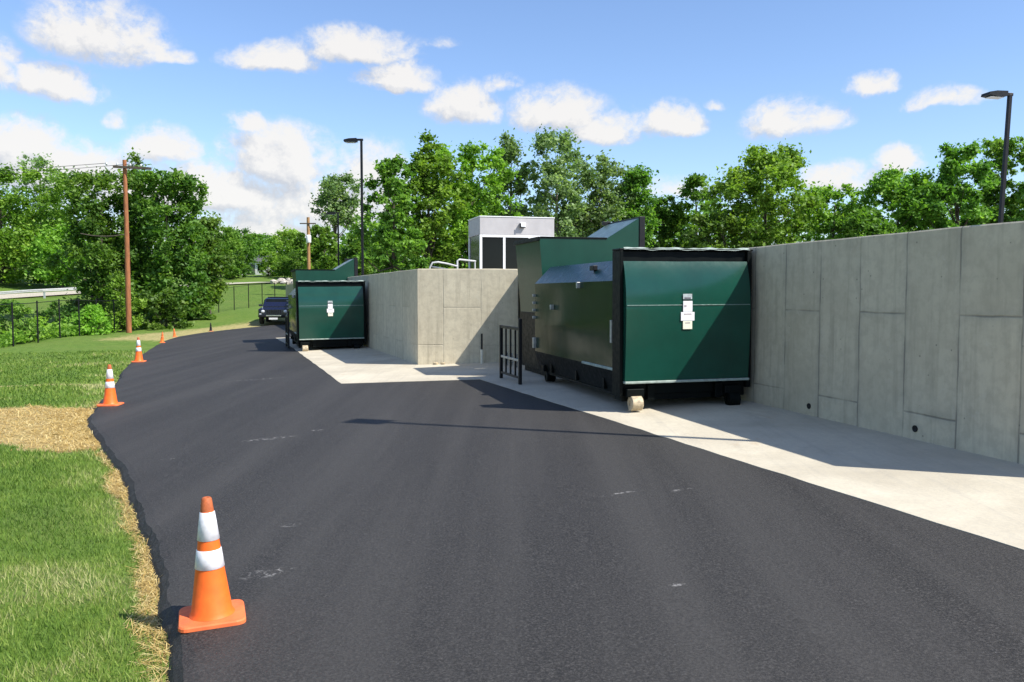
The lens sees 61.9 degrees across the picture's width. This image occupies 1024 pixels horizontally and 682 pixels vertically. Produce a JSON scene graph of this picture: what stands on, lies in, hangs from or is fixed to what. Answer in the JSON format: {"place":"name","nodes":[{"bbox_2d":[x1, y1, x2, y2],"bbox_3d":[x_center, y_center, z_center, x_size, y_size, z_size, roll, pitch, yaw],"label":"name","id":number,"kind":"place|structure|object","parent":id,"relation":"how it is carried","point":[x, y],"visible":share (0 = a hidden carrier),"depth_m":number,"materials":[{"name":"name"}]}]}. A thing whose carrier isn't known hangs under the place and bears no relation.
{"place":"outdoors","nodes":[
{"label":"outdoors","id":0,"kind":"place"},
{"bbox_2d":[0,282,262,298],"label":"guardrail","id":1,"kind":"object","parent":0,"point":[4,296],"depth_m":77.19,"materials":[{"name":"silver metal"}]},
{"bbox_2d":[0,258,439,681],"bbox_3d":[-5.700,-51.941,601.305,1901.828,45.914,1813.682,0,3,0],"label":"ground","id":2,"kind":"structure","parent":0,"point":[243,316],"depth_m":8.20,"materials":[{"name":"green plant"}]},
{"bbox_2d":[0,298,47,343],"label":"shrub","id":3,"kind":"object","parent":2,"relation":"on","point":[19,313],"visible":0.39,"depth_m":35.73,"materials":[{"name":"green plant"}]},
{"bbox_2d":[2,152,71,253],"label":"deciduous tree","id":4,"kind":"object","parent":2,"relation":"on","point":[36,163],"visible":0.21,"depth_m":98.59,"materials":[{"name":"green plant"}]},
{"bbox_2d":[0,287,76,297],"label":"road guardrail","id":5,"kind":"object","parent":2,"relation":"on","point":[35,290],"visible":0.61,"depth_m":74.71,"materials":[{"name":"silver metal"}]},
{"bbox_2d":[0,161,100,283],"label":"deciduous tree","id":6,"kind":"object","parent":2,"relation":"on","point":[13,257],"visible":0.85,"depth_m":84.03,"materials":[{"name":"green plant"}]},
{"bbox_2d":[25,301,84,338],"bbox_3d":[-24.324,-0.701,45.876,4.187,2.936,3.066,3,4,38],"label":"shrub","id":7,"kind":"object","parent":2,"relation":"on","point":[63,314],"visible":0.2,"depth_m":45.48,"materials":[{"name":"green plant"}]},
{"bbox_2d":[21,220,90,287],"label":"deciduous tree","id":8,"kind":"object","parent":2,"relation":"on","point":[44,241],"visible":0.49,"depth_m":82.11,"materials":[{"name":"green plant"}]},
{"bbox_2d":[0,312,119,347],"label":"weeds","id":9,"kind":"object","parent":2,"relation":"on","point":[7,341],"visible":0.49,"depth_m":36.76,"materials":[{"name":"green plant"}]},
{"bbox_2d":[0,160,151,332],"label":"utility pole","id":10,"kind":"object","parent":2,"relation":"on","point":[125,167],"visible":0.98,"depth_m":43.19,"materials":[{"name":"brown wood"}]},
{"bbox_2d":[0,400,172,681],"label":"straw","id":11,"kind":"object","parent":2,"relation":"on","point":[73,423],"visible":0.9,"depth_m":10.87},
{"bbox_2d":[63,303,116,335],"bbox_3d":[-20.217,-0.920,41.042,2.098,1.877,2.732,0,3,-4],"label":"shrub","id":12,"kind":"object","parent":2,"relation":"on","point":[94,314],"visible":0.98,"depth_m":40.56,"materials":[{"name":"green plant"}]},
{"bbox_2d":[35,166,155,317],"bbox_3d":[-25.212,-5.551,52.726,6.772,10.677,7.309,-3,4,-41],"label":"deciduous tree","id":13,"kind":"object","parent":2,"relation":"on","point":[98,221],"visible":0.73,"depth_m":51.64,"materials":[{"name":"green plant"}]},
{"bbox_2d":[99,275,148,331],"bbox_3d":[-20.844,-1.870,45.523,2.633,3.291,2.004,-2,4,-33],"label":"shrub","id":14,"kind":"object","parent":2,"relation":"on","point":[113,292],"visible":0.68,"depth_m":45.29,"materials":[{"name":"green plant"}]},
{"bbox_2d":[117,147,150,318],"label":"deciduous tree","id":15,"kind":"object","parent":2,"relation":"on","point":[135,159],"visible":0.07,"depth_m":55.22,"materials":[{"name":"green plant"}]},
{"bbox_2d":[0,282,291,346],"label":"chain link fence","id":16,"kind":"object","parent":2,"relation":"on","point":[59,312],"visible":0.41,"depth_m":38.27,"materials":[{"name":"black metal"}]},
{"bbox_2d":[106,163,218,318],"bbox_3d":[-21.949,-6.005,53.978,7.884,10.042,5.943,1,3,21],"label":"deciduous tree","id":17,"kind":"object","parent":2,"relation":"on","point":[166,263],"visible":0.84,"depth_m":52.82,"materials":[{"name":"green plant"}]},
{"bbox_2d":[131,284,194,329],"bbox_3d":[-19.512,-1.754,47.623,3.803,2.828,4.093,-2,4,-31],"label":"shrub","id":18,"kind":"object","parent":2,"relation":"on","point":[164,306],"visible":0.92,"depth_m":47.19,"materials":[{"name":"green plant"}]},
{"bbox_2d":[180,282,217,319],"bbox_3d":[-19.875,-2.366,53.812,2.510,2.643,2.915,-1,3,-17],"label":"shrub","id":19,"kind":"object","parent":2,"relation":"on","point":[209,316],"visible":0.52,"depth_m":53.40,"materials":[{"name":"green plant"}]},
{"bbox_2d":[180,211,236,313],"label":"deciduous tree","id":20,"kind":"object","parent":2,"relation":"on","point":[221,260],"visible":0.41,"depth_m":57.46,"materials":[{"name":"green plant"}]},
{"bbox_2d":[2,221,440,269],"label":"hill wood","id":21,"kind":"object","parent":2,"relation":"on","point":[242,246],"visible":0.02,"depth_m":146.61,"materials":[{"name":"green plant"}]},
{"bbox_2d":[212,225,253,280],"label":"deciduous tree","id":22,"kind":"object","parent":2,"relation":"on","point":[231,243],"visible":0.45,"depth_m":99.68,"materials":[{"name":"green plant"}]},
{"bbox_2d":[224,253,253,278],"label":"deciduous tree","id":23,"kind":"object","parent":2,"relation":"on","point":[241,258],"visible":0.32,"depth_m":103.31,"materials":[{"name":"green plant"}]},
{"bbox_2d":[220,228,266,274],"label":"deciduous tree","id":24,"kind":"object","parent":2,"relation":"on","point":[250,258],"visible":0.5,"depth_m":117.18,"materials":[{"name":"green plant"}]},
{"bbox_2d":[242,255,275,274],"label":"farmhouse","id":25,"kind":"object","parent":2,"relation":"on","point":[255,269],"visible":0.06,"depth_m":125.93,"materials":[{"name":"white"}]},
{"bbox_2d":[241,233,285,254],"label":"deciduous tree","id":26,"kind":"object","parent":2,"relation":"on","point":[269,242],"visible":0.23,"depth_m":132.83,"materials":[{"name":"green plant"}]},
{"bbox_2d":[256,250,279,276],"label":"deciduous tree","id":27,"kind":"object","parent":2,"relation":"on","point":[268,264],"visible":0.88,"depth_m":104.89,"materials":[{"name":"green plant"}]},
{"bbox_2d":[264,234,288,254],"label":"deciduous tree","id":28,"kind":"object","parent":2,"relation":"on","point":[278,242],"visible":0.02,"depth_m":138.90,"materials":[{"name":"green plant"}]},
{"bbox_2d":[270,278,292,283],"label":"rubble heap","id":29,"kind":"object","parent":2,"relation":"on","point":[282,280],"visible":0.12,"depth_m":87.18,"materials":[{"name":"stone"}]},
{"bbox_2d":[272,256,293,277],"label":"deciduous tree","id":30,"kind":"object","parent":2,"relation":"on","point":[282,272],"visible":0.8,"depth_m":101.91,"materials":[{"name":"green plant"}]},
{"bbox_2d":[271,227,303,271],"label":"deciduous tree","id":31,"kind":"object","parent":2,"relation":"on","point":[289,243],"visible":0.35,"depth_m":126.57,"materials":[{"name":"green plant"}]},
{"bbox_2d":[283,249,302,276],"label":"deciduous tree","id":32,"kind":"object","parent":2,"relation":"on","point":[292,265],"visible":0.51,"depth_m":100.10,"materials":[{"name":"green plant"}]},
{"bbox_2d":[292,231,306,264],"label":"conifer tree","id":33,"kind":"object","parent":2,"relation":"on","point":[300,237],"visible":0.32,"depth_m":108.98,"materials":[{"name":"green plant"}]},
{"bbox_2d":[300,217,315,268],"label":"utility pole","id":34,"kind":"object","parent":2,"relation":"on","point":[308,237],"visible":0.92,"depth_m":74.50,"materials":[{"name":"brown wood"}]},
{"bbox_2d":[296,224,339,268],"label":"deciduous tree","id":35,"kind":"object","parent":2,"relation":"on","point":[325,235],"visible":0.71,"depth_m":80.74,"materials":[{"name":"green plant"}]},
{"bbox_2d":[308,170,369,255],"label":"deciduous tree","id":36,"kind":"object","parent":2,"relation":"on","point":[333,193],"visible":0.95,"depth_m":88.81,"materials":[{"name":"green plant"}]},
{"bbox_2d":[286,269,521,364],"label":"retaining wall","id":37,"kind":"structure","parent":2,"relation":"on","point":[428,316],"depth_m":20.50,"materials":[{"name":"grey concrete"}]},
{"bbox_2d":[86,324,1023,681],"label":"asphalt drive","id":38,"kind":"structure","parent":2,"relation":"on","point":[462,530],"depth_m":5.98,"materials":[{"name":"black asphalt"}]},
{"bbox_2d":[96,364,123,405],"bbox_3d":[-6.920,0.752,14.685,0.360,0.700,0.360,0,3,-5],"label":"traffic cone","id":39,"kind":"object","parent":38,"relation":"on","point":[110,397],"visible":1,"depth_m":14.62,"materials":[{"name":"orange plastic"}]},
{"bbox_2d":[131,337,145,361],"bbox_3d":[-10.600,0.239,24.222,0.360,0.700,0.360,-1,3,-12],"label":"traffic cone","id":40,"kind":"object","parent":38,"relation":"on","point":[138,356],"visible":1,"depth_m":24.16,"materials":[{"name":"orange plastic"}]},
{"bbox_2d":[159,332,164,342],"bbox_3d":[-13.790,-0.153,33.650,0.223,0.434,0.223,2,2,-30],"label":"traffic cone","id":41,"kind":"object","parent":38,"relation":"on","point":[162,339],"visible":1,"depth_m":33.61,"materials":[{"name":"orange plastic"}]},
{"bbox_2d":[178,496,245,632],"bbox_3d":[-1.729,1.237,4.874,0.360,0.700,0.360,-3,4,-20],"label":"traffic cone","id":42,"kind":"object","parent":38,"relation":"on","point":[213,606],"visible":1,"depth_m":4.81,"materials":[{"name":"orange plastic"}]},
{"bbox_2d":[258,297,288,323],"bbox_3d":[-13.836,-1.831,50.614,2.140,1.575,4.485,0,3,-8],"label":"parked car","id":43,"kind":"object","parent":38,"relation":"on","point":[273,308],"visible":0.66,"depth_m":49.00,"materials":[{"name":"blue paint"}]},
{"bbox_2d":[285,311,289,348],"bbox_3d":[-7.470,-0.398,28.384,0.065,1.220,1.310,-1,3,-18],"label":"guard rail","id":44,"kind":"object","parent":38,"relation":"on","point":[287,336],"visible":1,"depth_m":27.80,"materials":[{"name":"black metal"}]},
{"bbox_2d":[276,337,1023,549],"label":"concrete pad","id":45,"kind":"object","parent":2,"relation":"on","point":[974,494],"visible":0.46,"depth_m":9.28,"materials":[{"name":"grey concrete"}]},
{"bbox_2d":[291,258,357,288],"bbox_3d":[-7.058,-1.492,32.052,2.280,3.280,1.790,-1,3,-18],"label":"compactor","id":46,"kind":"object","parent":45,"relation":"on","point":[346,269],"visible":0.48,"depth_m":31.25,"materials":[{"name":"metal"}]},
{"bbox_2d":[287,280,365,350],"bbox_3d":[-6.321,-0.907,28.706,2.146,2.198,4.716,-2,4,-18],"label":"compactor container","id":47,"kind":"object","parent":45,"relation":"on","point":[324,313],"visible":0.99,"depth_m":26.59,"materials":[{"name":"green metal"}]},
{"bbox_2d":[298,286,363,338],"bbox_3d":[-5.627,-0.892,26.588,1.984,1.606,0.188,-2,4,-18],"label":"end door","id":48,"kind":"structure","parent":47,"relation":"in","point":[323,312],"depth_m":26.54,"materials":[{"name":"green paint"}]},
{"bbox_2d":[480,334,482,363],"bbox_3d":[-0.720,0.182,20.342,0.070,0.720,0.070,0,3,0],"label":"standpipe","id":49,"kind":"object","parent":45,"relation":"on","point":[481,355],"visible":1,"depth_m":20.32,"materials":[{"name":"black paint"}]},
{"bbox_2d":[499,319,521,384],"bbox_3d":[-0.030,0.162,16.383,0.065,1.220,1.310,-1,3,-17],"label":"guard rail","id":50,"kind":"object","parent":45,"relation":"on","point":[517,358],"visible":1,"depth_m":16.33,"materials":[{"name":"black metal"}]},
{"bbox_2d":[514,216,644,375],"bbox_3d":[1.365,-0.951,17.968,2.280,3.280,1.790,-1,3,-15],"label":"compactor","id":51,"kind":"object","parent":45,"relation":"on","point":[538,257],"visible":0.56,"depth_m":17.28,"materials":[{"name":"green paint"}]},
{"bbox_2d":[532,247,752,410],"bbox_3d":[1.966,-0.306,14.384,2.084,2.314,4.716,-1,3,-14],"label":"compactor container","id":52,"kind":"object","parent":45,"relation":"on","point":[634,327],"visible":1,"depth_m":12.30,"materials":[{"name":"green metal"}]},
{"bbox_2d":[623,261,750,380],"bbox_3d":[2.511,-0.294,12.223,1.926,1.690,0.188,-1,3,-14],"label":"end door","id":53,"kind":"structure","parent":52,"relation":"in","point":[682,320],"depth_m":12.16,"materials":[{"name":"green paint"}]},
{"bbox_2d":[740,221,1023,464],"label":"retaining wall","id":54,"kind":"structure","parent":2,"relation":"on","point":[917,335],"depth_m":9.61,"materials":[{"name":"concrete"}]},
{"bbox_2d":[0,0,1023,256],"label":"sky","id":55,"kind":"structure","parent":0,"point":[260,100],"materials":[{"name":"blue"}]},
{"bbox_2d":[518,282,518,318],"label":"yard","id":56,"kind":"structure","parent":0,"point":[518,300],"depth_m":20.75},
{"bbox_2d":[326,212,338,265],"bbox_3d":[-12.470,-6.437,59.733,0.960,5.145,0.380,0,3,0],"label":"area lamp","id":57,"kind":"object","parent":56,"relation":"on","point":[332,213],"visible":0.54,"depth_m":59.60,"materials":[{"name":"black metal"}]},
{"bbox_2d":[343,138,363,275],"bbox_3d":[-7.300,-6.063,39.722,0.960,6.645,0.380,0,3,0],"label":"area lamp","id":58,"kind":"object","parent":56,"relation":"on","point":[351,140],"visible":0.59,"depth_m":39.62,"materials":[{"name":"black metal"}]},
{"bbox_2d":[334,231,384,275],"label":"deciduous tree","id":59,"kind":"object","parent":56,"relation":"on","point":[347,252],"visible":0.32,"depth_m":70.70,"materials":[{"name":"green plant"}]},
{"bbox_2d":[349,154,430,273],"bbox_3d":[-8.282,-8.070,57.949,5.532,9.123,4.920,-1,3,-11],"label":"deciduous tree","id":60,"kind":"object","parent":56,"relation":"on","point":[394,193],"visible":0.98,"depth_m":56.89,"materials":[{"name":"green plant"}]},
{"bbox_2d":[389,128,477,268],"bbox_3d":[-5.745,-9.188,59.612,5.382,11.167,6.172,-3,4,-42],"label":"deciduous tree","id":61,"kind":"object","parent":56,"relation":"on","point":[428,176],"visible":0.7,"depth_m":58.72,"materials":[{"name":"green plant"}]},
{"bbox_2d":[429,258,475,268],"bbox_3d":[-1.816,-2.266,26.353,1.757,0.576,0.223,-2,4,-36],"label":"handrail","id":62,"kind":"object","parent":56,"relation":"on","point":[456,265],"visible":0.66,"depth_m":26.28,"materials":[{"name":"silver metal"}]},
{"bbox_2d":[416,140,523,268],"bbox_3d":[-2.612,-9.090,61.237,8.608,10.786,6.553,1,3,20],"label":"deciduous tree","id":63,"kind":"object","parent":56,"relation":"on","point":[470,153],"visible":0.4,"depth_m":60.52,"materials":[{"name":"green plant"}]},
{"bbox_2d":[485,128,532,216],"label":"deciduous tree","id":64,"kind":"object","parent":56,"relation":"on","point":[511,147],"visible":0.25,"depth_m":66.64,"materials":[{"name":"green plant"}]},
{"bbox_2d":[468,216,553,268],"bbox_3d":[-0.035,-3.553,33.115,2.960,2.375,2.130,-1,3,-15],"label":"booth","id":65,"kind":"object","parent":56,"relation":"on","point":[492,240],"visible":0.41,"depth_m":32.16,"materials":[{"name":"white metal"}]},
{"bbox_2d":[470,235,478,268],"bbox_3d":[-1.415,-3.337,32.817,0.015,1.377,1.766,-1,3,-15],"label":"window","id":66,"kind":"structure","parent":65,"relation":"in","point":[474,241],"depth_m":32.88,"materials":[{"name":"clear glass"}]},
{"bbox_2d":[482,237,502,268],"bbox_3d":[-0.736,-3.249,32.046,0.806,1.288,0.015,-1,3,-15],"label":"window","id":67,"kind":"structure","parent":65,"relation":"in","point":[492,247],"depth_m":32.04,"materials":[{"name":"black glass"}]},
{"bbox_2d":[505,237,527,268],"bbox_3d":[0.180,-3.263,32.300,0.906,1.288,0.015,-1,3,-15],"label":"window","id":68,"kind":"structure","parent":65,"relation":"in","point":[510,249],"depth_m":32.23,"materials":[{"name":"black glass"}]},
{"bbox_2d":[519,124,604,236],"bbox_3d":[3.208,-10.183,65.448,8.039,12.500,9.005,2,4,32],"label":"deciduous tree","id":69,"kind":"object","parent":56,"relation":"on","point":[556,173],"visible":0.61,"depth_m":64.02,"materials":[{"name":"green plant"}]},
{"bbox_2d":[554,149,655,236],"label":"deciduous tree","id":70,"kind":"object","parent":56,"relation":"on","point":[607,197],"visible":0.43,"depth_m":65.99,"materials":[{"name":"green plant"}]},
{"bbox_2d":[606,162,666,247],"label":"deciduous tree","id":71,"kind":"object","parent":56,"relation":"on","point":[633,210],"visible":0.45,"depth_m":66.00,"materials":[{"name":"green plant"}]},
{"bbox_2d":[645,194,690,248],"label":"deciduous tree","id":72,"kind":"object","parent":56,"relation":"on","point":[664,233],"visible":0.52,"depth_m":70.52,"materials":[{"name":"green plant"}]},
{"bbox_2d":[325,194,1023,273],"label":"distant wood","id":73,"kind":"object","parent":56,"relation":"on","point":[366,223],"visible":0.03,"depth_m":90.17,"materials":[{"name":"green plant"}]},
{"bbox_2d":[660,172,729,248],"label":"deciduous tree","id":74,"kind":"object","parent":56,"relation":"on","point":[692,182],"visible":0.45,"depth_m":69.39,"materials":[{"name":"green plant"}]},
{"bbox_2d":[676,205,760,248],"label":"deciduous tree","id":75,"kind":"object","parent":56,"relation":"on","point":[722,221],"visible":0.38,"depth_m":59.00,"materials":[{"name":"green plant"}]},
{"bbox_2d":[702,138,832,248],"bbox_3d":[18.007,-9.215,62.311,9.026,10.919,10.581,0,3,5],"label":"deciduous tree","id":76,"kind":"object","parent":56,"relation":"on","point":[784,165],"visible":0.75,"depth_m":59.83,"materials":[{"name":"green plant"}]},
{"bbox_2d":[797,180,884,241],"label":"deciduous tree","id":77,"kind":"object","parent":56,"relation":"on","point":[824,217],"visible":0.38,"depth_m":62.75,"materials":[{"name":"green plant"}]},
{"bbox_2d":[836,206,912,237],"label":"deciduous tree","id":78,"kind":"object","parent":56,"relation":"on","point":[861,222],"visible":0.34,"depth_m":55.05,"materials":[{"name":"green plant"}]},
{"bbox_2d":[852,162,954,235],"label":"deciduous tree","id":79,"kind":"object","parent":56,"relation":"on","point":[896,191],"visible":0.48,"depth_m":58.44,"materials":[{"name":"green plant"}]},
{"bbox_2d":[918,138,1001,229],"bbox_3d":[29.721,-8.464,57.593,5.971,9.946,5.806,0,3,-1],"label":"deciduous tree","id":80,"kind":"object","parent":56,"relation":"on","point":[951,188],"visible":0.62,"depth_m":56.39,"materials":[{"name":"green plant"}]},
{"bbox_2d":[968,135,1023,223],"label":"deciduous tree","id":81,"kind":"object","parent":56,"relation":"on","point":[995,152],"visible":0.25,"depth_m":58.75,"materials":[{"name":"green plant"}]},
{"bbox_2d":[981,90,1013,222],"bbox_3d":[14.384,-4.643,25.363,0.885,5.436,0.380,0,3,-8],"label":"area lamp","id":82,"kind":"object","parent":56,"relation":"on","point":[998,94],"visible":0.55,"depth_m":25.30,"materials":[{"name":"black metal"}]},
{"bbox_2d":[1005,158,1023,221],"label":"deciduous tree","id":83,"kind":"object","parent":56,"relation":"on","point":[1020,193],"visible":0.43,"depth_m":56.92,"materials":[{"name":"green plant"}]}
]}

